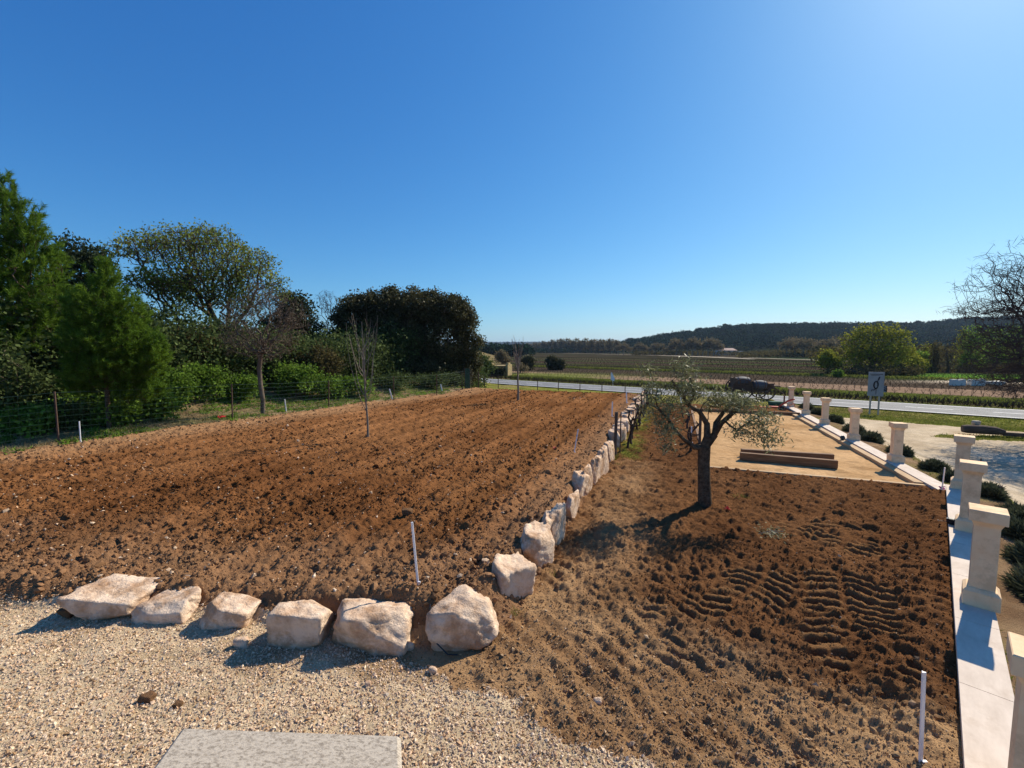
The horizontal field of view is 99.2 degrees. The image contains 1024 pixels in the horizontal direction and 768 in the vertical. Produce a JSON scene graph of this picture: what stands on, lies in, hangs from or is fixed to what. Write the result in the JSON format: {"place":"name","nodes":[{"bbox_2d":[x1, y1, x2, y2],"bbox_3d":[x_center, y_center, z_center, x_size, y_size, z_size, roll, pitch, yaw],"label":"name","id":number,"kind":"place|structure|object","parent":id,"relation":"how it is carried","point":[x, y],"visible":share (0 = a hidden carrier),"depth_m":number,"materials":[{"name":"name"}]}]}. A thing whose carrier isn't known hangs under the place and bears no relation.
{"place":"outdoors","nodes":[
{"label":"outdoors","id":0,"kind":"place"},
{"bbox_2d":[0,370,464,453],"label":"wooded bank","id":1,"kind":"structure","parent":0,"point":[272,393],"depth_m":16.40,"materials":[{"name":"plant"}]},
{"bbox_2d":[0,331,54,406],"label":"shrub","id":2,"kind":"object","parent":1,"relation":"on","point":[11,363],"visible":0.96,"depth_m":12.53,"materials":[{"name":"green plant"}]},
{"bbox_2d":[0,394,70,438],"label":"shrub","id":3,"kind":"object","parent":1,"relation":"on","point":[25,410],"visible":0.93,"depth_m":11.79,"materials":[{"name":"green plant"}]},
{"bbox_2d":[0,356,82,409],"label":"shrub","id":4,"kind":"object","parent":1,"relation":"on","point":[51,389],"visible":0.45,"depth_m":12.97,"materials":[{"name":"green plant"}]},
{"bbox_2d":[0,168,86,401],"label":"pine tree","id":5,"kind":"object","parent":1,"relation":"on","point":[21,240],"visible":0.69,"depth_m":13.96,"materials":[{"name":"green plant"}]},
{"bbox_2d":[31,393,103,430],"bbox_3d":[-13.030,0.851,12.727,1.932,1.245,1.450,-4,6,-38],"label":"shrub","id":6,"kind":"object","parent":1,"relation":"on","point":[75,415],"visible":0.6,"depth_m":12.61,"materials":[{"name":"green plant"}]},
{"bbox_2d":[31,228,126,307],"bbox_3d":[-24.188,-3.487,24.711,4.909,10.130,3.889,1,5,18],"label":"pine tree","id":7,"kind":"object","parent":1,"relation":"on","point":[84,255],"visible":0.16,"depth_m":24.10,"materials":[{"name":"green plant"}]},
{"bbox_2d":[45,253,174,428],"bbox_3d":[-11.667,-1.138,12.780,3.122,5.366,2.390,-2,5,-28],"label":"pine tree","id":8,"kind":"object","parent":1,"relation":"on","point":[111,323],"visible":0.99,"depth_m":12.40,"materials":[{"name":"green plant"}]},
{"bbox_2d":[79,386,149,426],"bbox_3d":[-12.099,0.795,13.200,1.725,1.509,1.761,-4,6,-43],"label":"shrub","id":9,"kind":"object","parent":1,"relation":"on","point":[124,407],"visible":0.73,"depth_m":13.04,"materials":[{"name":"green plant"}]},
{"bbox_2d":[131,382,190,423],"bbox_3d":[-11.673,0.677,14.240,1.853,1.415,1.530,2,5,28],"label":"shrub","id":10,"kind":"object","parent":1,"relation":"on","point":[164,403],"visible":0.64,"depth_m":14.15,"materials":[{"name":"green plant"}]},
{"bbox_2d":[159,365,207,405],"bbox_3d":[-12.321,0.159,15.698,2.103,1.752,1.696,0,5,0],"label":"shrub","id":11,"kind":"object","parent":1,"relation":"on","point":[186,384],"visible":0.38,"depth_m":15.67,"materials":[{"name":"green plant"}]},
{"bbox_2d":[166,318,219,376],"bbox_3d":[-14.005,-1.203,19.035,2.929,3.451,2.142,0,5,0],"label":"shrub","id":12,"kind":"object","parent":1,"relation":"on","point":[195,339],"visible":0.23,"depth_m":18.77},
{"bbox_2d":[98,217,293,329],"bbox_3d":[-16.067,-3.653,22.804,9.652,9.462,4.875,0,5,0],"label":"oak tree","id":13,"kind":"object","parent":1,"relation":"on","point":[173,285],"visible":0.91,"depth_m":22.04,"materials":[{"name":"green plant"}]},
{"bbox_2d":[175,358,231,402],"bbox_3d":[-11.995,-0.044,17.051,1.913,1.924,1.780,-2,5,-26],"label":"shrub","id":14,"kind":"object","parent":1,"relation":"on","point":[208,382],"visible":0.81,"depth_m":16.88,"materials":[{"name":"green plant"}]},
{"bbox_2d":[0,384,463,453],"bbox_3d":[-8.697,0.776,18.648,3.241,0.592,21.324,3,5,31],"label":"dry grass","id":15,"kind":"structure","parent":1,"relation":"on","point":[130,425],"depth_m":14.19,"materials":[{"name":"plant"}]},
{"bbox_2d":[0,377,464,454],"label":"ground ivy","id":16,"kind":"object","parent":1,"relation":"on","point":[68,440],"visible":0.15,"depth_m":17.12,"materials":[{"name":"green plant"}]},
{"bbox_2d":[0,371,468,448],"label":"wire fence","id":17,"kind":"object","parent":1,"relation":"on","point":[56,416],"visible":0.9,"depth_m":13.49,"materials":[{"name":"metal"}]},
{"bbox_2d":[219,366,270,400],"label":"shrub","id":18,"kind":"object","parent":1,"relation":"on","point":[250,380],"visible":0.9,"depth_m":17.91,"materials":[{"name":"green plant"}]},
{"bbox_2d":[0,292,490,408],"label":"background thicket","id":19,"kind":"object","parent":1,"relation":"on","point":[378,360],"visible":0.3,"depth_m":20.27,"materials":[{"name":"green plant"}]},
{"bbox_2d":[217,278,310,413],"bbox_3d":[-9.022,-1.270,15.960,3.612,5.222,2.158,0,5,0],"label":"bare tree","id":20,"kind":"object","parent":1,"relation":"on","point":[264,348],"visible":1,"depth_m":15.82,"materials":[{"name":"plant"}]},
{"bbox_2d":[253,288,328,341],"bbox_3d":[-14.924,-2.816,29.831,5.174,7.395,3.764,0,5,0],"label":"conifer","id":21,"kind":"object","parent":1,"relation":"on","point":[310,314],"visible":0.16,"depth_m":29.29,"materials":[{"name":"green plant"}]},
{"bbox_2d":[267,360,323,395],"bbox_3d":[-9.945,-0.210,20.047,2.655,1.890,2.046,0,5,0],"label":"shrub","id":22,"kind":"object","parent":1,"relation":"on","point":[291,374],"visible":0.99,"depth_m":19.72,"materials":[{"name":"green plant"}]},
{"bbox_2d":[292,338,353,379],"bbox_3d":[-9.709,-0.980,22.041,2.912,2.703,2.218,0,5,0],"label":"shrub","id":23,"kind":"object","parent":1,"relation":"on","point":[323,359],"visible":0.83,"depth_m":21.73,"materials":[{"name":"plant"}]},
{"bbox_2d":[303,371,349,399],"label":"shrub","id":24,"kind":"object","parent":1,"relation":"on","point":[334,385],"visible":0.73,"depth_m":20.39,"materials":[{"name":"green plant"}]},
{"bbox_2d":[337,370,377,398],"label":"shrub","id":25,"kind":"object","parent":1,"relation":"on","point":[351,381],"visible":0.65,"depth_m":21.33,"materials":[{"name":"green plant"}]},
{"bbox_2d":[367,368,415,390],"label":"shrub","id":26,"kind":"object","parent":1,"relation":"on","point":[401,378],"visible":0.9,"depth_m":23.88,"materials":[{"name":"green plant"}]},
{"bbox_2d":[404,371,449,389],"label":"shrub","id":27,"kind":"object","parent":1,"relation":"on","point":[441,379],"visible":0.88,"depth_m":25.74,"materials":[{"name":"green plant"}]},
{"bbox_2d":[0,387,637,628],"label":"ploughed field","id":28,"kind":"structure","parent":0,"point":[356,530],"depth_m":7.38,"materials":[{"name":"soil"}]},
{"bbox_2d":[1,444,569,623],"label":"field pebbles","id":29,"kind":"object","parent":28,"relation":"on","point":[334,589],"visible":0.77,"depth_m":5.98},
{"bbox_2d":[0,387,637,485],"bbox_3d":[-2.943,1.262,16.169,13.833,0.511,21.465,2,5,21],"label":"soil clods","id":30,"kind":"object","parent":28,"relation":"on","point":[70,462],"visible":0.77,"depth_m":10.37,"materials":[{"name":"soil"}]},
{"bbox_2d":[344,311,377,436],"bbox_3d":[-4.070,-0.236,11.895,0.786,3.465,0.709,0,5,0],"label":"sapling","id":31,"kind":"object","parent":28,"relation":"on","point":[363,375],"visible":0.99,"depth_m":11.95,"materials":[{"name":"brown plant"}]},
{"bbox_2d":[0,593,655,767],"bbox_3d":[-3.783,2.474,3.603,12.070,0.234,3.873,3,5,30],"label":"gravel yard","id":32,"kind":"structure","parent":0,"point":[370,725],"depth_m":3.53,"materials":[{"name":"gravel"}]},
{"bbox_2d":[55,574,159,619],"bbox_3d":[-4.305,2.335,4.728,0.764,0.329,0.535,0,5,0],"label":"limestone boulder","id":33,"kind":"object","parent":32,"relation":"on","point":[113,596],"visible":0.88,"depth_m":4.57,"materials":[{"name":"stone"}]},
{"bbox_2d":[130,586,200,624],"bbox_3d":[-3.651,2.370,4.631,0.594,0.276,0.416,0,5,0],"label":"limestone boulder","id":34,"kind":"object","parent":32,"relation":"on","point":[168,606],"visible":0.91,"depth_m":4.51,"materials":[{"name":"stone"}]},
{"bbox_2d":[199,592,261,629],"bbox_3d":[-2.908,2.371,4.522,0.529,0.327,0.370,0,5,0],"label":"limestone boulder","id":35,"kind":"object","parent":32,"relation":"on","point":[227,610],"visible":0.93,"depth_m":4.39,"materials":[{"name":"stone"}]},
{"bbox_2d":[155,729,401,767],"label":"stone slab","id":36,"kind":"object","parent":32,"relation":"on","point":[197,748],"visible":1,"depth_m":1.47,"materials":[{"name":"stone"}]},
{"bbox_2d":[266,599,333,648],"bbox_3d":[-2.043,2.338,4.247,0.567,0.433,0.397,0,5,0],"label":"limestone boulder","id":37,"kind":"object","parent":32,"relation":"on","point":[301,624],"visible":0.9,"depth_m":4.07,"materials":[{"name":"stone"}]},
{"bbox_2d":[332,598,413,655],"bbox_3d":[-1.344,2.339,4.251,0.776,0.423,0.543,0,5,0],"label":"limestone boulder","id":38,"kind":"object","parent":32,"relation":"on","point":[372,626],"visible":0.84,"depth_m":4.06,"materials":[{"name":"stone"}]},
{"bbox_2d":[477,352,509,378],"bbox_3d":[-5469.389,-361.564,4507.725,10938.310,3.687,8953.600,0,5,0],"label":"wooded bank","id":39,"kind":"structure","parent":0,"point":[491,356],"depth_m":171.00,"materials":[{"name":"soil"}]},
{"bbox_2d":[486,363,511,375],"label":"ruined hut","id":40,"kind":"object","parent":39,"relation":"on","point":[504,369],"visible":0.68,"depth_m":63.35,"materials":[{"name":"beige stone"}]},
{"bbox_2d":[0,0,1023,341],"label":"sky","id":41,"kind":"structure","parent":0,"point":[617,170],"materials":[{"name":"blue"}]},
{"bbox_2d":[242,360,1023,441],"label":"grass verge","id":42,"kind":"object","parent":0,"point":[524,387],"depth_m":25.24,"materials":[{"name":"plant"}]},
{"bbox_2d":[314,291,339,333],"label":"bare tree","id":43,"kind":"object","parent":42,"relation":"on","point":[326,309],"visible":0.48,"depth_m":32.62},
{"bbox_2d":[325,283,486,386],"bbox_3d":[-7.692,-3.023,30.835,11.952,8.151,7.364,0,5,0],"label":"holm oak","id":44,"kind":"object","parent":42,"relation":"on","point":[454,314],"visible":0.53,"depth_m":29.68,"materials":[{"name":"green plant"}]},
{"bbox_2d":[867,372,884,414],"bbox_3d":[20.985,0.540,25.191,0.724,2.470,0.159,2,5,28],"label":"road sign","id":45,"kind":"object","parent":42,"relation":"on","point":[875,383],"visible":1,"depth_m":25.14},
{"bbox_2d":[746,394,1023,441],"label":"verge grass","id":46,"kind":"structure","parent":42,"relation":"on","point":[1008,426],"depth_m":23.03,"materials":[{"name":"plant"}]},
{"bbox_2d":[399,402,962,767],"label":"garden soil","id":47,"kind":"structure","parent":0,"point":[821,531],"depth_m":4.53,"materials":[{"name":"soil"}]},
{"bbox_2d":[425,584,498,651],"bbox_3d":[-0.474,2.307,4.273,0.696,0.503,0.487,0,5,0],"label":"limestone boulder","id":48,"kind":"object","parent":47,"relation":"on","point":[462,617],"visible":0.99,"depth_m":4.08,"materials":[{"name":"stone"}]},
{"bbox_2d":[491,552,536,598],"bbox_3d":[-0.047,2.231,4.926,0.541,0.570,0.428,-4,6,-38],"label":"limestone boulder","id":49,"kind":"object","parent":47,"relation":"on","point":[514,573],"visible":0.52,"depth_m":4.81,"materials":[{"name":"stone"}]},
{"bbox_2d":[520,520,554,566],"bbox_3d":[0.303,2.164,5.662,0.399,0.641,0.703,4,6,38],"label":"limestone boulder","id":50,"kind":"object","parent":47,"relation":"on","point":[537,542],"visible":0.7,"depth_m":5.48,"materials":[{"name":"stone"}]},
{"bbox_2d":[549,502,565,545],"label":"limestone boulder","id":51,"kind":"object","parent":47,"relation":"on","point":[557,514],"visible":0.73,"depth_m":6.23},
{"bbox_2d":[565,489,579,518],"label":"limestone boulder","id":52,"kind":"object","parent":47,"relation":"on","point":[572,503],"visible":0.69,"depth_m":7.11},
{"bbox_2d":[572,470,589,498],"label":"limestone boulder","id":53,"kind":"object","parent":47,"relation":"on","point":[580,480],"visible":0.7,"depth_m":8.04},
{"bbox_2d":[590,454,602,484],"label":"limestone boulder","id":54,"kind":"object","parent":47,"relation":"on","point":[596,463],"visible":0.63,"depth_m":9.04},
{"bbox_2d":[614,402,655,464],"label":"vine row grass","id":55,"kind":"structure","parent":47,"relation":"on","point":[626,452],"depth_m":12.06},
{"bbox_2d":[398,543,962,767],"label":"stray pebbles","id":56,"kind":"object","parent":47,"relation":"on","point":[867,746],"visible":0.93,"depth_m":3.37,"materials":[{"name":"gravel"}]},
{"bbox_2d":[634,352,793,507],"bbox_3d":[3.305,0.903,7.553,2.405,2.892,1.632,0,5,0],"label":"olive tree","id":57,"kind":"object","parent":47,"relation":"on","point":[737,404],"visible":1,"depth_m":7.53,"materials":[{"name":"green plant"}]},
{"bbox_2d":[693,411,907,482],"bbox_3d":[8.233,1.653,14.273,4.009,0.039,10.113,2,5,20],"label":"sand court","id":58,"kind":"object","parent":47,"relation":"on","point":[726,449],"visible":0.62,"depth_m":12.13,"materials":[{"name":"sand"}]},
{"bbox_2d":[740,448,833,459],"bbox_3d":[6.968,1.807,11.091,2.075,0.190,0.120,1,5,16],"label":"wooden sleeper","id":59,"kind":"object","parent":58,"relation":"on","point":[811,455],"visible":0.53,"depth_m":10.98,"materials":[{"name":"brown wood"}]},
{"bbox_2d":[739,452,837,468],"bbox_3d":[6.681,1.846,10.602,2.033,0.190,0.120,2,5,23],"label":"wooden sleeper","id":60,"kind":"object","parent":58,"relation":"on","point":[796,460],"visible":1,"depth_m":10.53,"materials":[{"name":"brown wood"}]},
{"bbox_2d":[710,466,926,486],"bbox_3d":[6.452,2.085,9.530,4.110,0.210,0.110,2,5,20],"label":"edging timber","id":61,"kind":"object","parent":47,"relation":"on","point":[841,478],"visible":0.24,"depth_m":9.39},
{"bbox_2d":[792,414,923,483],"bbox_3d":[10.060,1.745,13.585,0.160,0.235,10.030,2,5,20],"label":"edging timber","id":62,"kind":"object","parent":47,"relation":"on","point":[906,477],"visible":0.48,"depth_m":11.27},
{"bbox_2d":[918,671,927,762],"bbox_3d":[2.631,2.144,2.785,0.064,0.641,0.032,0,5,0],"label":"marker stake","id":63,"kind":"object","parent":47,"relation":"on","point":[922,715],"visible":0.83,"depth_m":2.78,"materials":[{"name":"white plastic"}]},
{"bbox_2d":[946,484,1013,767],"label":"wall","id":64,"kind":"structure","parent":47,"relation":"on","point":[986,698],"depth_m":3.41,"materials":[{"name":"beige stone"}]},
{"bbox_2d":[950,434,974,489],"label":"stone pillar","id":65,"kind":"structure","parent":64,"relation":"on","point":[964,443],"depth_m":7.89,"materials":[{"name":"beige stone"}]},
{"bbox_2d":[954,459,987,532],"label":"stone pillar","id":66,"kind":"structure","parent":64,"relation":"on","point":[973,471],"depth_m":6.04,"materials":[{"name":"beige stone"}]},
{"bbox_2d":[961,502,1009,613],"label":"stone pillar","id":67,"kind":"structure","parent":64,"relation":"on","point":[980,589],"depth_m":4.26,"materials":[{"name":"beige stone"}]},
{"bbox_2d":[1006,632,1023,767],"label":"stone pillar","id":68,"kind":"structure","parent":64,"relation":"on","point":[1015,648],"depth_m":2.29,"materials":[{"name":"beige stone"}]},
{"bbox_2d":[481,379,1023,418],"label":"road","id":69,"kind":"structure","parent":0,"point":[963,410],"depth_m":30.16,"materials":[{"name":"asphalt"}]},
{"bbox_2d":[725,377,783,399],"bbox_3d":[13.568,0.251,24.383,2.796,1.175,1.180,1,5,8],"label":"car","id":70,"kind":"object","parent":69,"relation":"on","point":[733,385],"visible":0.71,"depth_m":24.00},
{"bbox_2d":[535,331,989,352],"bbox_3d":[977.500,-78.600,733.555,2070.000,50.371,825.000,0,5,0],"label":"pine hill","id":71,"kind":"structure","parent":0,"point":[753,349],"depth_m":418.33,"materials":[{"name":"plant"}]},
{"bbox_2d":[619,315,1023,351],"bbox_3d":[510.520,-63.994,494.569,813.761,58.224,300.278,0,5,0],"label":"pine forest","id":72,"kind":"object","parent":71,"relation":"on","point":[942,331],"visible":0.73,"depth_m":471.95,"materials":[{"name":"plant"}]},
{"bbox_2d":[510,352,1023,386],"bbox_3d":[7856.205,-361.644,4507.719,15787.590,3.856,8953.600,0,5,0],"label":"vineyard ground","id":73,"kind":"structure","parent":0,"point":[648,357],"depth_m":81.09,"materials":[{"name":"soil"}]},
{"bbox_2d":[474,342,535,356],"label":"wood","id":74,"kind":"object","parent":73,"relation":"on","point":[491,348],"visible":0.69,"depth_m":218.36,"materials":[{"name":"plant"}]},
{"bbox_2d":[534,348,642,352],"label":"grove understory","id":75,"kind":"object","parent":73,"relation":"on","point":[558,350],"visible":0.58,"depth_m":416.72,"materials":[{"name":"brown plant"}]},
{"bbox_2d":[631,350,742,355],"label":"hedge line","id":76,"kind":"object","parent":73,"relation":"on","point":[672,353],"visible":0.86,"depth_m":267.85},
{"bbox_2d":[511,357,965,367],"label":"farthest vines","id":77,"kind":"object","parent":73,"relation":"on","point":[706,360],"visible":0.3,"depth_m":131.67,"materials":[{"name":"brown plant"}]},
{"bbox_2d":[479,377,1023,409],"bbox_3d":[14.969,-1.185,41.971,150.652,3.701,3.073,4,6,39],"label":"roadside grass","id":78,"kind":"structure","parent":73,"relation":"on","point":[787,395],"depth_m":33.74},
{"bbox_2d":[481,373,1023,404],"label":"green strip grass","id":79,"kind":"structure","parent":73,"relation":"on","point":[921,395],"depth_m":39.46,"materials":[{"name":"plant"}]},
{"bbox_2d":[487,374,1023,408],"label":"roadside vines","id":80,"kind":"object","parent":73,"relation":"on","point":[905,398],"visible":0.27,"depth_m":35.22,"materials":[{"name":"plant"}]},
{"bbox_2d":[493,360,1022,389],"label":"vines","id":81,"kind":"object","parent":73,"relation":"on","point":[715,365],"visible":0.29,"depth_m":70.51,"materials":[{"name":"plant"}]},
{"bbox_2d":[512,364,1011,380],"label":"field edge grass","id":82,"kind":"structure","parent":73,"relation":"on","point":[825,374],"depth_m":68.30,"materials":[{"name":"plant"}]},
{"bbox_2d":[512,370,1023,398],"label":"second vines","id":83,"kind":"object","parent":73,"relation":"on","point":[791,383],"visible":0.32,"depth_m":46.92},
{"bbox_2d":[736,347,814,357],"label":"scrub slope","id":84,"kind":"structure","parent":73,"relation":"on","point":[780,353],"depth_m":198.04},
{"bbox_2d":[792,337,816,356],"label":"plane tree","id":85,"kind":"object","parent":73,"relation":"on","point":[802,343],"visible":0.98,"depth_m":192.63,"materials":[{"name":"green plant"}]},
{"bbox_2d":[811,347,844,372],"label":"willow","id":86,"kind":"object","parent":73,"relation":"on","point":[829,357],"visible":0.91,"depth_m":67.45,"materials":[{"name":"green plant"}]},
{"bbox_2d":[819,362,929,375],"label":"hedge","id":87,"kind":"object","parent":73,"relation":"on","point":[907,371],"visible":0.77,"depth_m":65.31,"materials":[{"name":"plant"}]},
{"bbox_2d":[837,321,921,370],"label":"willow","id":88,"kind":"object","parent":73,"relation":"on","point":[868,354],"visible":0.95,"depth_m":69.13,"materials":[{"name":"green plant"}]},
{"bbox_2d":[895,344,932,371],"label":"willow","id":89,"kind":"object","parent":73,"relation":"on","point":[921,362],"visible":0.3,"depth_m":73.16,"materials":[{"name":"green plant"}]},
{"bbox_2d":[926,340,944,371],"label":"riverside tree","id":90,"kind":"object","parent":73,"relation":"on","point":[935,360],"visible":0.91,"depth_m":75.69,"materials":[{"name":"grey plant"}]},
{"bbox_2d":[917,360,1023,372],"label":"hedge","id":91,"kind":"object","parent":73,"relation":"on","point":[932,369],"visible":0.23,"depth_m":75.04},
{"bbox_2d":[956,322,988,369],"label":"riverside tree","id":92,"kind":"object","parent":73,"relation":"on","point":[969,352],"visible":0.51,"depth_m":78.53,"materials":[{"name":"green plant"}]},
{"bbox_2d":[655,386,1023,408],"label":"vineyard ground","id":93,"kind":"structure","parent":0,"point":[951,390],"depth_m":40.94,"materials":[{"name":"soil"}]},
{"bbox_2d":[786,403,1023,695],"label":"planting strip","id":94,"kind":"object","parent":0,"point":[1010,617],"visible":0.2,"depth_m":5.11,"materials":[{"name":"soil"}]},
{"bbox_2d":[782,404,945,489],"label":"wall","id":95,"kind":"structure","parent":94,"relation":"on","point":[929,482],"depth_m":11.28,"materials":[{"name":"beige stone"}]},
{"bbox_2d":[819,397,831,423],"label":"stone pillar","id":96,"kind":"structure","parent":95,"relation":"on","point":[824,419],"depth_m":15.64,"materials":[{"name":"beige stone"}]},
{"bbox_2d":[847,408,862,440],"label":"stone pillar","id":97,"kind":"structure","parent":95,"relation":"on","point":[853,433],"depth_m":12.90,"materials":[{"name":"beige stone"}]},
{"bbox_2d":[886,422,907,462],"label":"stone pillar","id":98,"kind":"structure","parent":95,"relation":"on","point":[895,455],"depth_m":10.37,"materials":[{"name":"beige stone"}]},
{"bbox_2d":[859,429,885,444],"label":"lavender bush","id":99,"kind":"object","parent":94,"relation":"on","point":[873,436],"visible":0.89,"depth_m":13.61,"materials":[{"name":"green plant"}]},
{"bbox_2d":[915,457,952,472],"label":"lavender bush","id":100,"kind":"object","parent":94,"relation":"on","point":[935,465],"visible":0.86,"depth_m":10.28,"materials":[{"name":"green plant"}]},
{"bbox_2d":[980,480,1013,502],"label":"lavender bush","id":101,"kind":"object","parent":94,"relation":"on","point":[990,490],"visible":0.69,"depth_m":8.41,"materials":[{"name":"green plant"}]},
{"bbox_2d":[994,499,1023,520],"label":"lavender bush","id":102,"kind":"object","parent":94,"relation":"on","point":[1016,509],"visible":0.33,"depth_m":7.20,"materials":[{"name":"green plant"}]},
{"bbox_2d":[998,559,1023,601],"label":"lavender bush","id":103,"kind":"object","parent":94,"relation":"on","point":[1015,581],"visible":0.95,"depth_m":5.22,"materials":[{"name":"green plant"}]},
{"bbox_2d":[999,538,1023,567],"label":"lavender bush","id":104,"kind":"object","parent":94,"relation":"on","point":[1015,551],"visible":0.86,"depth_m":5.90,"materials":[{"name":"green plant"}]},
{"bbox_2d":[1001,515,1023,543],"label":"lavender bush","id":105,"kind":"object","parent":94,"relation":"on","point":[1014,529],"visible":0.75,"depth_m":6.61,"materials":[{"name":"green plant"}]},
{"bbox_2d":[843,418,1023,504],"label":"gravel drive","id":106,"kind":"structure","parent":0,"point":[1004,460],"depth_m":14.98,"materials":[{"name":"gravel"}]},
{"bbox_2d":[936,238,1023,405],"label":"bare tree","id":107,"kind":"object","parent":106,"relation":"on","point":[1012,311],"visible":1,"depth_m":16.30,"materials":[{"name":"plant"}]},
{"bbox_2d":[961,425,1005,434],"bbox_3d":[18.965,1.835,17.543,1.265,0.352,0.362,2,5,28],"label":"fallen log","id":108,"kind":"object","parent":106,"relation":"on","point":[982,429],"visible":1,"depth_m":17.46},
{"label":"ground","id":109,"kind":"structure","parent":0,"visible":0},
{"bbox_2d":[804,342,1023,363],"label":"riverside scrub","id":110,"kind":"object","parent":109,"relation":"on","point":[836,348],"visible":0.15,"depth_m":102.94,"materials":[{"name":"plant"}]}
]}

